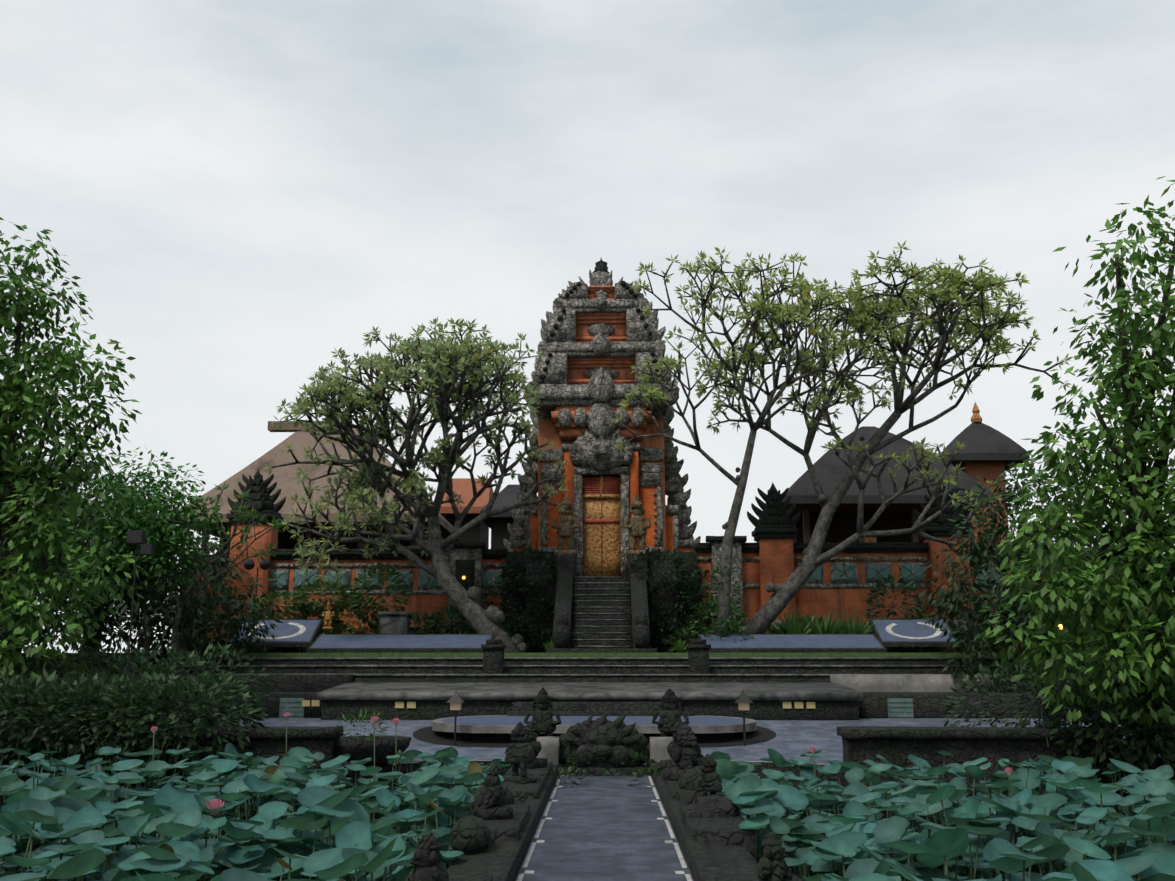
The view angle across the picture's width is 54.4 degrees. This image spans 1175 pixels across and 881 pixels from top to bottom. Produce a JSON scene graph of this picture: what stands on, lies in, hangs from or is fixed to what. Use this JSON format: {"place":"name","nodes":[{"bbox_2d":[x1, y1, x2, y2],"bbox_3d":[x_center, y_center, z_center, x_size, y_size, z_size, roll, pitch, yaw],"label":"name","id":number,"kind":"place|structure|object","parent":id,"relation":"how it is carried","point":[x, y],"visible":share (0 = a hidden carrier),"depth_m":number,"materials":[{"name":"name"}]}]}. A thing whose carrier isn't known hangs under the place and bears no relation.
{"place":"outdoors","nodes":[
{"label":"outdoors","id":0,"kind":"place"},
{"bbox_2d":[0,718,1174,880],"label":"path and plaza","id":1,"kind":"structure","parent":0,"point":[607,828],"depth_m":16.37,"materials":[{"name":"grey stone"}]},
{"bbox_2d":[0,217,142,727],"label":"tree","id":2,"kind":"object","parent":1,"relation":"on","point":[27,409],"depth_m":25.01,"materials":[{"name":"green plant"}]},
{"bbox_2d":[337,687,792,880],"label":"stone statues","id":3,"kind":"object","parent":1,"relation":"on","point":[688,766],"visible":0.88,"depth_m":13.32,"materials":[{"name":"stone"}]},
{"bbox_2d":[413,715,775,746],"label":"island platform","id":4,"kind":"structure","parent":1,"relation":"on","point":[496,730],"depth_m":25.78,"materials":[{"name":"stone"}]},
{"bbox_2d":[446,690,752,745],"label":"lamp posts","id":5,"kind":"object","parent":4,"relation":"on","point":[456,700],"visible":0.98,"depth_m":25.12,"materials":[{"name":"grey stone"}]},
{"bbox_2d":[18,639,1172,719],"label":"stage terraces","id":6,"kind":"object","parent":1,"relation":"on","point":[493,678],"visible":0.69,"depth_m":31.90,"materials":[{"name":"stone"}]},
{"bbox_2d":[0,421,282,673],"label":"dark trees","id":7,"kind":"object","parent":6,"relation":"on","point":[156,618],"depth_m":33.77,"materials":[{"name":"green plant"}]},
{"bbox_2d":[60,446,225,623],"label":"tree leaves","id":8,"kind":"object","parent":7,"relation":"on","point":[160,534],"visible":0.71,"depth_m":32.56,"materials":[{"name":"green plant"}]},
{"bbox_2d":[35,486,255,652],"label":"dark trees","id":9,"kind":"object","parent":6,"relation":"on","point":[219,561],"depth_m":41.60,"materials":[{"name":"green plant"}]},
{"bbox_2d":[122,495,175,677],"bbox_3d":[-12.679,4.406,32.623,1.568,5.718,0.240,0,-11,1],"label":"tree","id":10,"kind":"object","parent":6,"relation":"on","point":[144,612],"visible":0.29,"depth_m":32.50,"materials":[{"name":"brown plant"}]},
{"bbox_2d":[83,482,284,660],"bbox_3d":[-11.589,3.666,32.654,5.985,5.174,3.078,0,-11,1],"label":"tree","id":11,"kind":"object","parent":6,"relation":"on","point":[174,625],"depth_m":32.58,"materials":[{"name":"green plant"}]},
{"bbox_2d":[378,612,411,633],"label":"planter","id":12,"kind":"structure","parent":6,"relation":"on","point":[394,622],"depth_m":38.02,"materials":[{"name":"grey stone"}]},
{"bbox_2d":[263,317,568,652],"bbox_3d":[-6.046,1.689,38.614,10.889,12.039,9.860,0,-11,1],"label":"frangipani","id":13,"kind":"object","parent":6,"relation":"on","point":[478,617],"depth_m":38.63,"materials":[{"name":"green plant"}]},
{"bbox_2d":[109,530,1055,746],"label":"trunks","id":14,"kind":"object","parent":6,"relation":"on","point":[136,537],"visible":0.6,"depth_m":23.07,"materials":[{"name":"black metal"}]},
{"bbox_2d":[0,546,1174,787],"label":"shrubs","id":15,"kind":"object","parent":6,"relation":"on","point":[130,724],"visible":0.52,"depth_m":22.57,"materials":[{"name":"green plant"}]},
{"bbox_2d":[227,618,959,652],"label":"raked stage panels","id":16,"kind":"object","parent":6,"relation":"on","point":[879,638],"visible":0.81,"depth_m":36.69,"materials":[{"name":"stone"}]},
{"bbox_2d":[322,601,334,629],"bbox_3d":[-8.708,5.865,38.391,0.441,0.969,0.278,0,-11,1],"label":"golden garden statue","id":17,"kind":"object","parent":16,"relation":"on","point":[328,616],"visible":1,"depth_m":38.31,"materials":[{"name":"gold metal"}]},
{"bbox_2d":[546,555,656,652],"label":"gate stairs","id":18,"kind":"structure","parent":6,"relation":"on","point":[601,614],"depth_m":38.02,"materials":[{"name":"grey stone"}]},
{"bbox_2d":[173,402,1029,553],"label":"pavilions","id":19,"kind":"object","parent":6,"relation":"on","point":[987,452],"visible":0.35,"depth_m":51.91,"materials":[{"name":"tile"}]},
{"bbox_2d":[501,258,702,652],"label":"temple gate tower","id":20,"kind":"structure","parent":6,"relation":"on","point":[601,334],"depth_m":42.08,"materials":[{"name":"grey stone"}]},
{"bbox_2d":[279,698,1120,717],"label":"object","id":21,"kind":"object","parent":6,"relation":"on","point":[897,707],"visible":0.65,"depth_m":29.36,"materials":[{"name":"stone"}]},
{"bbox_2d":[613,241,1072,636],"bbox_3d":[8.711,0.333,39.354,15.921,13.608,9.428,0,-11,1],"label":"frangipani","id":22,"kind":"object","parent":6,"relation":"on","point":[765,616],"depth_m":38.63,"materials":[{"name":"green plant"}]},
{"bbox_2d":[558,712,650,775],"bbox_3d":[0.264,5.752,20.571,1.739,1.708,0.975,0,-11,1],"label":"fountain head sculpture","id":23,"kind":"object","parent":1,"relation":"on","point":[615,742],"visible":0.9,"depth_m":20.36,"materials":[{"name":"stone"}]},
{"bbox_2d":[413,736,801,880],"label":"walls","id":24,"kind":"structure","parent":1,"relation":"on","point":[718,850],"depth_m":11.64,"materials":[{"name":"stone"}]},
{"bbox_2d":[186,726,1119,797],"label":"pond parapets","id":25,"kind":"object","parent":1,"relation":"on","point":[896,745],"visible":0.58,"depth_m":21.57,"materials":[{"name":"stone"}]},
{"bbox_2d":[917,455,1174,715],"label":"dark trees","id":26,"kind":"object","parent":1,"relation":"on","point":[976,558],"depth_m":32.46,"materials":[{"name":"green plant"}]},
{"bbox_2d":[1,794,1173,880],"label":"pond water","id":27,"kind":"structure","parent":0,"point":[1059,868],"depth_m":15.03,"materials":[{"name":"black liquid"}]},
{"bbox_2d":[0,712,1174,880],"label":"lotus leaves","id":28,"kind":"object","parent":27,"relation":"in","point":[338,832],"visible":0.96,"depth_m":11.97,"materials":[{"name":"green plant"}]},
{"bbox_2d":[0,0,1174,652],"label":"sky","id":29,"kind":"structure","parent":0,"point":[237,193],"materials":[{"name":"white"}]},
{"bbox_2d":[552,495,650,556],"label":"guardian statues","id":30,"kind":"object","parent":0,"point":[566,527],"visible":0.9,"depth_m":40.46,"materials":[{"name":"grey stone"}]},
{"bbox_2d":[178,468,1139,652],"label":"temple walls","id":31,"kind":"structure","parent":0,"point":[843,579],"depth_m":42.97,"materials":[{"name":"brick"}]},
{"bbox_2d":[979,176,1174,753],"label":"tree","id":32,"kind":"object","parent":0,"point":[1103,603],"depth_m":21.40,"materials":[{"name":"green plant"}]}
]}

